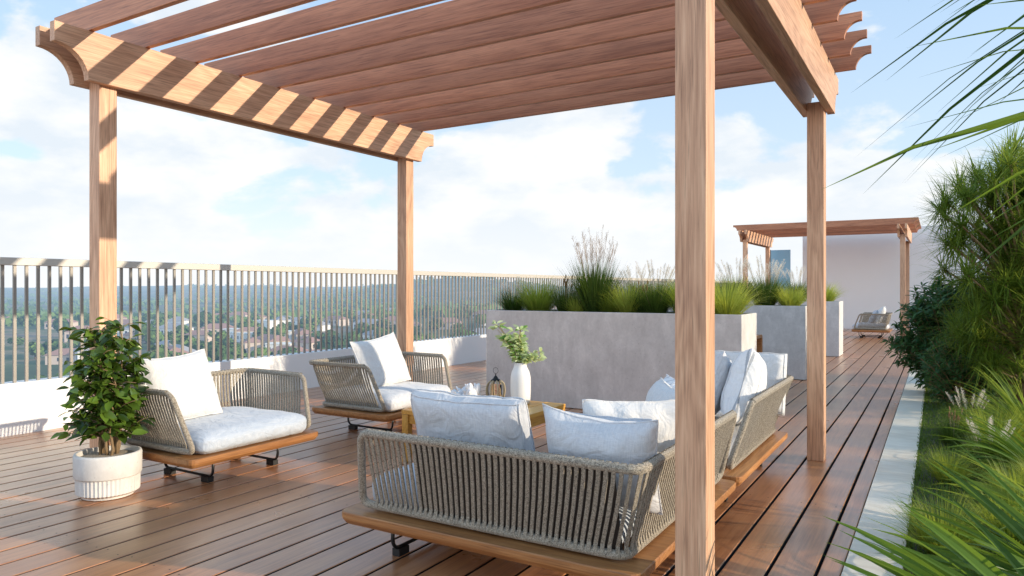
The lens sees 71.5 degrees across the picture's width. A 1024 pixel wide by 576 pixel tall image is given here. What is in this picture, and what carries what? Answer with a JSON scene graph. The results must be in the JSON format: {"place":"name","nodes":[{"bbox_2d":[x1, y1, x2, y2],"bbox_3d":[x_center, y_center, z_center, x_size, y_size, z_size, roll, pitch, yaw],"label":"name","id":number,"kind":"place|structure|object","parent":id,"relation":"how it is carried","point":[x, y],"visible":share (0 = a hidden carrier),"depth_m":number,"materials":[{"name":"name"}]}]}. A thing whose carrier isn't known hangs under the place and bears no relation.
{"place":"outdoors","nodes":[
{"label":"outdoors","id":0,"kind":"place"},
{"bbox_2d":[4,278,670,381],"bbox_3d":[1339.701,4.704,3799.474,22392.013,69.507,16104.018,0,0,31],"label":"terrain","id":1,"kind":"structure","parent":0,"point":[20,355],"depth_m":1432.60,"materials":[{"name":"plant"}]},
{"bbox_2d":[7,336,23,344],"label":"tree","id":2,"kind":"object","parent":1,"relation":"on","point":[20,341],"visible":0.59,"depth_m":409.57,"materials":[{"name":"green plant"}]},
{"bbox_2d":[17,315,35,324],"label":"tree","id":3,"kind":"object","parent":1,"relation":"on","point":[21,320],"visible":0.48,"depth_m":542.55,"materials":[{"name":"green plant"}]},
{"bbox_2d":[29,341,46,358],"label":"tree","id":4,"kind":"object","parent":1,"relation":"on","point":[32,347],"visible":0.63,"depth_m":360.07,"materials":[{"name":"green plant"}]},
{"bbox_2d":[42,339,65,351],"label":"tree","id":5,"kind":"object","parent":1,"relation":"on","point":[54,344],"visible":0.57,"depth_m":366.27,"materials":[{"name":"green plant"}]},
{"bbox_2d":[45,348,75,364],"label":"house","id":6,"kind":"structure","parent":1,"relation":"on","point":[54,356],"depth_m":336.12,"materials":[{"name":"beige"}]},
{"bbox_2d":[44,319,77,328],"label":"house","id":7,"kind":"structure","parent":1,"relation":"on","point":[75,323],"depth_m":550.91,"materials":[{"name":"beige"}]},
{"bbox_2d":[52,318,73,337],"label":"tree","id":8,"kind":"object","parent":1,"relation":"on","point":[65,322],"visible":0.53,"depth_m":475.75,"materials":[{"name":"green plant"}]},
{"bbox_2d":[63,325,88,341],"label":"house","id":9,"kind":"structure","parent":1,"relation":"on","point":[66,335],"depth_m":449.46,"materials":[{"name":"beige"}]},
{"bbox_2d":[77,312,88,325],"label":"tree","id":10,"kind":"object","parent":1,"relation":"on","point":[86,317],"visible":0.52,"depth_m":562.99,"materials":[{"name":"green plant"}]},
{"bbox_2d":[133,322,154,343],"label":"tree","id":11,"kind":"object","parent":1,"relation":"on","point":[143,328],"visible":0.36,"depth_m":433.33,"materials":[{"name":"green plant"}]},
{"bbox_2d":[145,329,163,345],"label":"tree","id":12,"kind":"object","parent":1,"relation":"on","point":[153,337],"visible":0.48,"depth_m":391.41,"materials":[{"name":"green plant"}]},
{"bbox_2d":[151,317,163,326],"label":"tree","id":13,"kind":"object","parent":1,"relation":"on","point":[161,321],"visible":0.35,"depth_m":497.75,"materials":[{"name":"green plant"}]},
{"bbox_2d":[145,344,172,358],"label":"tree","id":14,"kind":"object","parent":1,"relation":"on","point":[161,352],"visible":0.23,"depth_m":266.59,"materials":[{"name":"green plant"}]},
{"bbox_2d":[159,323,193,333],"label":"house","id":15,"kind":"structure","parent":1,"relation":"on","point":[170,327],"depth_m":487.64,"materials":[{"name":"white"}]},
{"bbox_2d":[168,316,188,325],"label":"house","id":16,"kind":"structure","parent":1,"relation":"on","point":[178,320],"depth_m":576.25,"materials":[{"name":"white"}]},
{"bbox_2d":[176,324,188,335],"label":"tree","id":17,"kind":"object","parent":1,"relation":"on","point":[178,329],"visible":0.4,"depth_m":432.85,"materials":[{"name":"green plant"}]},
{"bbox_2d":[176,335,196,346],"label":"tree","id":18,"kind":"object","parent":1,"relation":"on","point":[186,340],"visible":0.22,"depth_m":336.09,"materials":[{"name":"green plant"}]},
{"bbox_2d":[184,330,211,341],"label":"house","id":19,"kind":"structure","parent":1,"relation":"on","point":[194,334],"depth_m":426.77,"materials":[{"name":"pink"}]},
{"bbox_2d":[196,311,211,327],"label":"tree","id":20,"kind":"object","parent":1,"relation":"on","point":[209,318],"visible":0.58,"depth_m":558.20,"materials":[{"name":"green plant"}]},
{"bbox_2d":[192,339,223,356],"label":"tree","id":21,"kind":"object","parent":1,"relation":"on","point":[209,345],"visible":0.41,"depth_m":331.83,"materials":[{"name":"green plant"}]},
{"bbox_2d":[200,323,233,333],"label":"house","id":22,"kind":"structure","parent":1,"relation":"on","point":[209,326],"depth_m":512.04,"materials":[{"name":"pink"}]},
{"bbox_2d":[207,330,229,341],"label":"tree","id":23,"kind":"object","parent":1,"relation":"on","point":[224,333],"visible":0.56,"depth_m":414.85,"materials":[{"name":"green plant"}]},
{"bbox_2d":[208,344,238,360],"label":"tree","id":24,"kind":"object","parent":1,"relation":"on","point":[224,349],"visible":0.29,"depth_m":292.53,"materials":[{"name":"green plant"}]},
{"bbox_2d":[217,346,246,360],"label":"tree","id":25,"kind":"object","parent":1,"relation":"on","point":[224,356],"visible":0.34,"depth_m":291.95,"materials":[{"name":"green plant"}]},
{"bbox_2d":[229,332,252,341],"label":"house","id":26,"kind":"structure","parent":1,"relation":"on","point":[231,334],"depth_m":447.43,"materials":[{"name":"white"}]},
{"bbox_2d":[237,319,260,327],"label":"tree","id":27,"kind":"object","parent":1,"relation":"on","point":[245,323],"visible":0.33,"depth_m":477.43,"materials":[{"name":"green plant"}]},
{"bbox_2d":[243,337,260,353],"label":"house","id":28,"kind":"structure","parent":1,"relation":"on","point":[251,343],"depth_m":376.16,"materials":[{"name":"beige"}]},
{"bbox_2d":[250,347,272,356],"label":"tree","id":29,"kind":"object","parent":1,"relation":"on","point":[259,351],"visible":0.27,"depth_m":298.41,"materials":[{"name":"green plant"}]},
{"bbox_2d":[253,320,277,328],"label":"house","id":30,"kind":"structure","parent":1,"relation":"on","point":[265,323],"depth_m":565.14,"materials":[{"name":"white"}]},
{"bbox_2d":[260,335,291,346],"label":"house","id":31,"kind":"structure","parent":1,"relation":"on","point":[271,339],"depth_m":399.43,"materials":[{"name":"beige"}]},
{"bbox_2d":[270,325,285,336],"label":"tree","id":32,"kind":"object","parent":1,"relation":"on","point":[278,330],"visible":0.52,"depth_m":443.86,"materials":[{"name":"green plant"}]},
{"bbox_2d":[294,328,312,339],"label":"house","id":33,"kind":"structure","parent":1,"relation":"on","point":[301,333],"depth_m":453.49,"materials":[{"name":"pink"}]},
{"bbox_2d":[290,336,319,349],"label":"house","id":34,"kind":"structure","parent":1,"relation":"on","point":[307,342],"depth_m":374.56,"materials":[{"name":"beige"}]},
{"bbox_2d":[4,276,655,325],"bbox_3d":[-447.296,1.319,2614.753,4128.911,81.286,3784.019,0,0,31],"label":"woodland","id":35,"kind":"object","parent":1,"relation":"on","point":[54,312],"visible":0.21,"depth_m":1230.78,"materials":[{"name":"plant"}]},
{"bbox_2d":[324,336,345,347],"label":"tree","id":36,"kind":"object","parent":1,"relation":"on","point":[339,342],"visible":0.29,"depth_m":357.51,"materials":[{"name":"green plant"}]},
{"bbox_2d":[323,316,348,325],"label":"house","id":37,"kind":"structure","parent":1,"relation":"on","point":[339,321],"depth_m":609.55,"materials":[{"name":"beige"}]},
{"bbox_2d":[344,331,362,344],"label":"tree","id":38,"kind":"object","parent":1,"relation":"on","point":[349,337],"visible":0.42,"depth_m":389.69,"materials":[{"name":"green plant"}]},
{"bbox_2d":[433,318,460,329],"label":"house","id":39,"kind":"structure","parent":0,"point":[447,323],"depth_m":535.33,"materials":[{"name":"beige"}]},
{"bbox_2d":[0,329,916,575],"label":"deck","id":40,"kind":"structure","parent":0,"point":[248,516],"depth_m":3.87,"materials":[{"name":"brown wood"}]},
{"bbox_2d":[51,316,154,500],"bbox_3d":[-2.341,0.680,4.126,0.534,1.037,0.504,0,0,1],"label":"potted plant","id":41,"kind":"object","parent":40,"relation":"on","point":[103,471],"visible":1,"depth_m":4.04,"materials":[{"name":"green plant"}]},
{"bbox_2d":[117,368,317,482],"bbox_3d":[-1.947,0.901,4.734,0.836,0.596,1.099,0,0,31],"label":"armchair","id":42,"kind":"object","parent":40,"relation":"on","point":[247,428],"visible":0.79,"depth_m":4.51,"materials":[{"name":"fabric"}]},
{"bbox_2d":[140,349,222,422],"bbox_3d":[-2.136,0.639,4.596,0.183,0.456,0.505,-22,-7,26],"label":"back cushion","id":43,"kind":"object","parent":42,"relation":"on","point":[186,381],"visible":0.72,"depth_m":4.55,"materials":[{"name":"white fabric"}]},
{"bbox_2d":[309,351,451,431],"bbox_3d":[-1.083,0.901,6.175,0.837,0.596,1.099,0,0,31],"label":"armchair","id":44,"kind":"object","parent":40,"relation":"on","point":[355,397],"visible":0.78,"depth_m":5.83,"materials":[{"name":"fabric"}]},
{"bbox_2d":[350,332,410,387],"bbox_3d":[-1.145,0.643,6.235,0.169,0.466,0.564,-26,-8,31],"label":"back cushion","id":45,"kind":"object","parent":44,"relation":"on","point":[382,358],"visible":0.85,"depth_m":6.16,"materials":[{"name":"white fabric"}]},
{"bbox_2d":[35,0,871,575],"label":"pergola","id":46,"kind":"object","parent":40,"relation":"on","point":[397,88],"visible":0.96,"depth_m":4.48,"materials":[{"name":"brown wood"}]},
{"bbox_2d":[402,400,564,462],"bbox_3d":[-0.187,1.020,5.038,0.860,0.360,0.810,0,0,31],"label":"coffee table","id":47,"kind":"object","parent":40,"relation":"on","point":[536,412],"visible":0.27,"depth_m":4.90,"materials":[{"name":"brown wood"}]},
{"bbox_2d":[451,383,480,394],"bbox_3d":[-0.343,0.764,5.220,0.249,0.166,0.223,0,0,31],"label":"coral","id":48,"kind":"object","parent":47,"relation":"on","point":[469,389],"visible":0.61,"depth_m":5.17},
{"bbox_2d":[485,367,505,396],"bbox_3d":[-0.121,0.715,5.284,0.144,0.250,0.145,0,0,8],"label":"lantern","id":49,"kind":"object","parent":47,"relation":"on","point":[496,389],"visible":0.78,"depth_m":5.25,"materials":[{"name":"brown wood"}]},
{"bbox_2d":[510,362,530,403],"bbox_3d":[0.062,0.691,5.162,0.148,0.297,0.148,0,0,31],"label":"vase","id":50,"kind":"object","parent":47,"relation":"on","point":[520,382],"visible":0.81,"depth_m":5.11,"materials":[{"name":"white ceramic"}]},
{"bbox_2d":[488,320,545,363],"bbox_3d":[0.032,0.433,5.162,0.417,0.394,0.236,0,0,22],"label":"bouquet","id":51,"kind":"object","parent":50,"relation":"in","point":[515,343],"visible":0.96,"depth_m":5.14,"materials":[{"name":"green plant"}]},
{"bbox_2d":[342,410,736,575],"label":"sofa","id":52,"kind":"object","parent":40,"relation":"on","point":[566,514],"visible":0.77,"depth_m":2.76,"materials":[{"name":"fabric"}]},
{"bbox_2d":[410,389,534,450],"bbox_3d":[-0.167,0.641,3.058,0.575,0.402,0.151,0,18,31],"label":"cushion","id":53,"kind":"object","parent":52,"relation":"on","point":[493,420],"visible":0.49,"depth_m":2.96,"materials":[{"name":"fabric"}]},
{"bbox_2d":[542,403,662,514],"bbox_3d":[0.340,0.649,2.713,0.464,0.397,0.190,3,19,28],"label":"cushion","id":54,"kind":"object","parent":52,"relation":"on","point":[589,437],"visible":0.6,"depth_m":2.62,"materials":[{"name":"fabric"}]},
{"bbox_2d":[566,411,651,421],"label":"cushion","id":55,"kind":"object","parent":52,"relation":"on","point":[611,418],"visible":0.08,"depth_m":2.79,"materials":[{"name":"white fabric"}]},
{"bbox_2d":[582,399,674,453],"bbox_3d":[0.537,0.653,2.978,0.504,0.396,0.183,0,10,-4],"label":"cushion","id":56,"kind":"object","parent":52,"relation":"on","point":[663,412],"visible":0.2,"depth_m":2.90,"materials":[{"name":"white fabric"}]},
{"bbox_2d":[645,377,674,400],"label":"cushion","id":57,"kind":"object","parent":52,"relation":"on","point":[661,389],"visible":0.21,"depth_m":3.32,"materials":[{"name":"white fabric"}]},
{"bbox_2d":[663,374,674,388],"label":"cushion","id":58,"kind":"object","parent":52,"relation":"on","point":[668,380],"visible":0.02,"depth_m":3.62,"materials":[{"name":"fabric"}]},
{"bbox_2d":[486,309,756,408],"bbox_3d":[1.022,0.716,7.168,2.665,0.961,0.602,0,0,31],"label":"planter","id":59,"kind":"object","parent":40,"relation":"on","point":[612,356],"visible":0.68,"depth_m":6.94,"materials":[{"name":"concrete"}]},
{"bbox_2d":[555,225,636,311],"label":"ornamental grass","id":60,"kind":"object","parent":59,"relation":"in","point":[590,285],"depth_m":7.18,"materials":[{"name":"plant"}]},
{"bbox_2d":[586,288,627,311],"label":"ornamental grass","id":61,"kind":"object","parent":59,"relation":"in","point":[605,308],"depth_m":7.11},
{"bbox_2d":[625,280,661,312],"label":"ornamental grass","id":62,"kind":"object","parent":59,"relation":"in","point":[640,310],"depth_m":6.95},
{"bbox_2d":[667,304,806,379],"bbox_3d":[2.829,0.716,10.184,2.665,0.961,0.620,0,0,31],"label":"planter","id":63,"kind":"object","parent":40,"relation":"on","point":[781,329],"visible":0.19,"depth_m":9.35,"materials":[{"name":"concrete"}]},
{"bbox_2d":[715,375,793,501],"bbox_3d":[1.231,0.901,4.549,0.866,0.596,1.439,0,0,31],"label":"sofa","id":64,"kind":"object","parent":40,"relation":"on","point":[758,439],"visible":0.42,"depth_m":4.16,"materials":[{"name":"teak"},{"name":"woven rope"},{"name":"pale linen"}]},
{"bbox_2d":[715,351,731,414],"bbox_3d":[1.292,0.638,4.533,0.159,0.446,0.564,22,-3,24],"label":"cushion","id":65,"kind":"object","parent":64,"relation":"on","point":[723,363],"visible":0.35,"depth_m":4.31,"materials":[{"name":"fabric"}]},
{"bbox_2d":[720,347,766,423],"bbox_3d":[1.424,0.623,4.367,0.246,0.466,0.505,15,-7,23],"label":"cushion","id":66,"kind":"object","parent":64,"relation":"on","point":[746,380],"visible":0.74,"depth_m":4.17,"materials":[{"name":"fabric"}]},
{"bbox_2d":[715,350,787,415],"bbox_3d":[1.637,0.651,4.931,0.500,0.425,0.155,0,-14,31],"label":"cushion","id":67,"kind":"object","parent":64,"relation":"on","point":[776,364],"visible":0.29,"depth_m":4.81,"materials":[{"name":"white fabric"}]},
{"bbox_2d":[757,334,762,352],"bbox_3d":[1.933,0.830,7.215,1.100,0.740,0.365,0,0,31],"label":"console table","id":68,"kind":"object","parent":40,"relation":"on","point":[759,343],"visible":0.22,"depth_m":7.07,"materials":[{"name":"brown wood"}]},
{"bbox_2d":[748,300,842,356],"bbox_3d":[4.700,0.716,13.306,2.665,0.961,0.600,0,0,31],"label":"planter","id":69,"kind":"object","parent":40,"relation":"on","point":[834,328],"visible":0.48,"depth_m":12.43,"materials":[{"name":"concrete"}]},
{"bbox_2d":[733,217,920,335],"bbox_3d":[8.569,-0.237,19.257,4.305,2.875,3.545,0,0,31],"label":"pergola","id":70,"kind":"object","parent":40,"relation":"on","point":[762,235],"visible":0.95,"depth_m":18.75,"materials":[{"name":"brown wood"}]},
{"bbox_2d":[852,312,892,337],"bbox_3d":[8.747,0.901,17.259,0.838,0.596,1.099,0,0,31],"label":"armchair","id":71,"kind":"object","parent":40,"relation":"on","point":[881,327],"visible":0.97,"depth_m":16.90,"materials":[{"name":"fabric"}]},
{"bbox_2d":[875,307,886,322],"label":"back cushion","id":72,"kind":"object","parent":71,"relation":"on","point":[882,310],"visible":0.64,"depth_m":16.97,"materials":[{"name":"white fabric"}]},
{"bbox_2d":[487,276,528,310],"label":"ornamental grass","id":73,"kind":"object","parent":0,"point":[508,304],"depth_m":7.68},
{"bbox_2d":[0,0,1023,287],"label":"sky","id":74,"kind":"structure","parent":0,"point":[510,196],"materials":[{"name":"blue"}]},
{"bbox_2d":[503,274,570,310],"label":"ornamental grass","id":75,"kind":"object","parent":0,"point":[538,301],"depth_m":7.46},
{"bbox_2d":[545,275,578,311],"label":"ornamental grass","id":76,"kind":"object","parent":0,"point":[559,307],"depth_m":7.40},
{"bbox_2d":[558,295,584,311],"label":"ornamental grass","id":77,"kind":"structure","parent":0,"point":[576,308],"depth_m":7.27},
{"bbox_2d":[594,275,660,312],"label":"ornamental grass","id":78,"kind":"object","parent":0,"point":[625,306],"depth_m":6.99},
{"bbox_2d":[618,264,653,296],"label":"ornamental grass","id":79,"kind":"object","parent":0,"point":[629,275],"depth_m":10.67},
{"bbox_2d":[627,260,674,312],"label":"ornamental grass","id":80,"kind":"object","parent":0,"point":[651,304],"depth_m":6.80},
{"bbox_2d":[649,274,717,312],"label":"ornamental grass","id":81,"kind":"object","parent":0,"point":[672,305],"depth_m":6.73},
{"bbox_2d":[715,255,761,304],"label":"ornamental grass","id":82,"kind":"object","parent":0,"point":[740,269],"depth_m":9.92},
{"bbox_2d":[715,272,774,314],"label":"ornamental grass","id":83,"kind":"object","parent":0,"point":[732,302],"depth_m":6.50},
{"bbox_2d":[741,255,796,305],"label":"ornamental grass","id":84,"kind":"object","parent":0,"point":[768,300],"depth_m":9.68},
{"bbox_2d":[755,268,788,293],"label":"ornamental grass","id":85,"kind":"object","parent":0,"point":[774,278],"depth_m":13.27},
{"bbox_2d":[769,280,806,305],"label":"ornamental grass","id":86,"kind":"object","parent":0,"point":[787,299],"depth_m":9.52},
{"bbox_2d":[781,267,806,300],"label":"ornamental grass","id":87,"kind":"object","parent":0,"point":[790,274],"depth_m":12.92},
{"bbox_2d":[826,280,849,300],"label":"ornamental grass","id":88,"kind":"object","parent":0,"point":[830,296],"depth_m":12.62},
{"bbox_2d":[770,361,923,575],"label":"roof slab","id":89,"kind":"structure","parent":0,"point":[853,489],"depth_m":4.29,"materials":[{"name":"black"}]},
{"bbox_2d":[0,334,485,436],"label":"parapet wall","id":90,"kind":"structure","parent":89,"relation":"on","point":[31,405],"depth_m":7.50,"materials":[{"name":"paint"}]},
{"bbox_2d":[0,257,752,383],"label":"railing","id":91,"kind":"object","parent":90,"relation":"on","point":[14,262],"visible":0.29,"depth_m":7.88,"materials":[{"name":"silver metal"}]},
{"bbox_2d":[770,250,790,290],"bbox_3d":[8.313,0.005,22.065,0.620,2.390,0.040,0,0,31],"label":"glass screen","id":92,"kind":"object","parent":89,"relation":"on","point":[780,255],"visible":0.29,"depth_m":22.03,"materials":[{"name":"blue"}]},
{"bbox_2d":[841,367,925,575],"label":"kerb","id":93,"kind":"structure","parent":89,"relation":"on","point":[893,473],"depth_m":4.29,"materials":[{"name":"concrete"}]},
{"bbox_2d":[803,225,990,329],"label":"end wall","id":94,"kind":"structure","parent":89,"relation":"on","point":[865,268],"depth_m":20.65,"materials":[{"name":"paint"}]},
{"bbox_2d":[902,378,1022,575],"bbox_3d":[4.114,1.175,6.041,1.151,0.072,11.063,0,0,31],"label":"lawn","id":95,"kind":"structure","parent":0,"point":[921,448],"depth_m":4.84,"materials":[{"name":"plant"}]},
{"bbox_2d":[821,0,1023,273],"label":"palm plant","id":96,"kind":"object","parent":95,"relation":"on","point":[1004,121],"visible":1,"depth_m":1.45,"materials":[{"name":"green plant"}]},
{"bbox_2d":[822,490,1023,575],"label":"strap leaf plant","id":97,"kind":"object","parent":95,"relation":"on","point":[917,563],"visible":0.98,"depth_m":2.03,"materials":[{"name":"plant"}]},
{"bbox_2d":[851,0,1023,181],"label":"palm plant","id":98,"kind":"object","parent":95,"relation":"on","point":[967,13],"visible":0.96,"depth_m":1.52,"materials":[{"name":"green plant"}]},
{"bbox_2d":[871,487,1011,555],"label":"ornamental grass","id":99,"kind":"object","parent":95,"relation":"on","point":[919,532],"depth_m":3.24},
{"bbox_2d":[920,406,973,448],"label":"ornamental grass","id":100,"kind":"object","parent":95,"relation":"on","point":[947,432],"depth_m":5.33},
{"bbox_2d":[871,443,1023,575],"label":"strap leaf plant","id":101,"kind":"object","parent":95,"relation":"on","point":[1011,525],"visible":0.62,"depth_m":2.68,"materials":[{"name":"plant"}]},
{"bbox_2d":[904,444,990,485],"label":"ornamental grass","id":102,"kind":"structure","parent":95,"relation":"on","point":[937,475],"depth_m":4.37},
{"bbox_2d":[880,274,1018,389],"bbox_3d":[4.993,0.550,7.957,1.465,1.473,1.350,0,0,-14],"label":"leafy shrub","id":103,"kind":"object","parent":95,"relation":"on","point":[921,311],"visible":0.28,"depth_m":7.88,"materials":[{"name":"green plant"}]},
{"bbox_2d":[936,386,990,426],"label":"ornamental grass","id":104,"kind":"object","parent":95,"relation":"on","point":[965,405],"depth_m":5.89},
{"bbox_2d":[915,334,1014,409],"bbox_3d":[4.483,0.840,7.046,0.857,0.811,0.926,0,0,31],"label":"leafy shrub","id":105,"kind":"object","parent":95,"relation":"on","point":[941,377],"visible":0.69,"depth_m":6.92,"materials":[{"name":"green plant"}]},
{"bbox_2d":[907,122,1023,405],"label":"spiky tree","id":106,"kind":"object","parent":95,"relation":"on","point":[997,304],"visible":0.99,"depth_m":6.57,"materials":[{"name":"green plant"}]},
{"bbox_2d":[910,392,1023,493],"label":"strap leaf plant","id":107,"kind":"object","parent":95,"relation":"on","point":[1006,454],"visible":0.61,"depth_m":4.42,"materials":[{"name":"plant"}]},
{"bbox_2d":[922,447,1023,554],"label":"strap leaf plant","id":108,"kind":"object","parent":95,"relation":"on","point":[1000,492],"visible":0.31,"depth_m":3.47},
{"bbox_2d":[927,361,1023,444],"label":"strap leaf plant","id":109,"kind":"object","parent":95,"relation":"on","point":[1010,401],"visible":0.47,"depth_m":5.50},
{"bbox_2d":[934,397,1023,448],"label":"ornamental grass","id":110,"kind":"object","parent":95,"relation":"on","point":[1013,425],"depth_m":5.24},
{"bbox_2d":[945,415,1016,472],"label":"ornamental grass","id":111,"kind":"object","parent":95,"relation":"on","point":[973,449],"depth_m":4.67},
{"bbox_2d":[940,477,1023,553],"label":"ornamental grass","id":112,"kind":"object","parent":95,"relation":"on","point":[1009,532],"depth_m":3.24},
{"bbox_2d":[957,229,1019,390],"bbox_3d":[5.582,0.045,7.677,1.453,2.273,1.542,0,0,31],"label":"leafy shrub","id":113,"kind":"object","parent":95,"relation":"on","point":[1002,318],"visible":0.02,"depth_m":7.75,"materials":[{"name":"green plant"}]},
{"bbox_2d":[967,452,1023,497],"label":"ornamental grass","id":114,"kind":"object","parent":95,"relation":"on","point":[1015,475],"depth_m":3.96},
{"bbox_2d":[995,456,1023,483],"bbox_3d":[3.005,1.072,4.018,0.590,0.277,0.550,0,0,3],"label":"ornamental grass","id":115,"kind":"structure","parent":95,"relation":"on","point":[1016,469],"depth_m":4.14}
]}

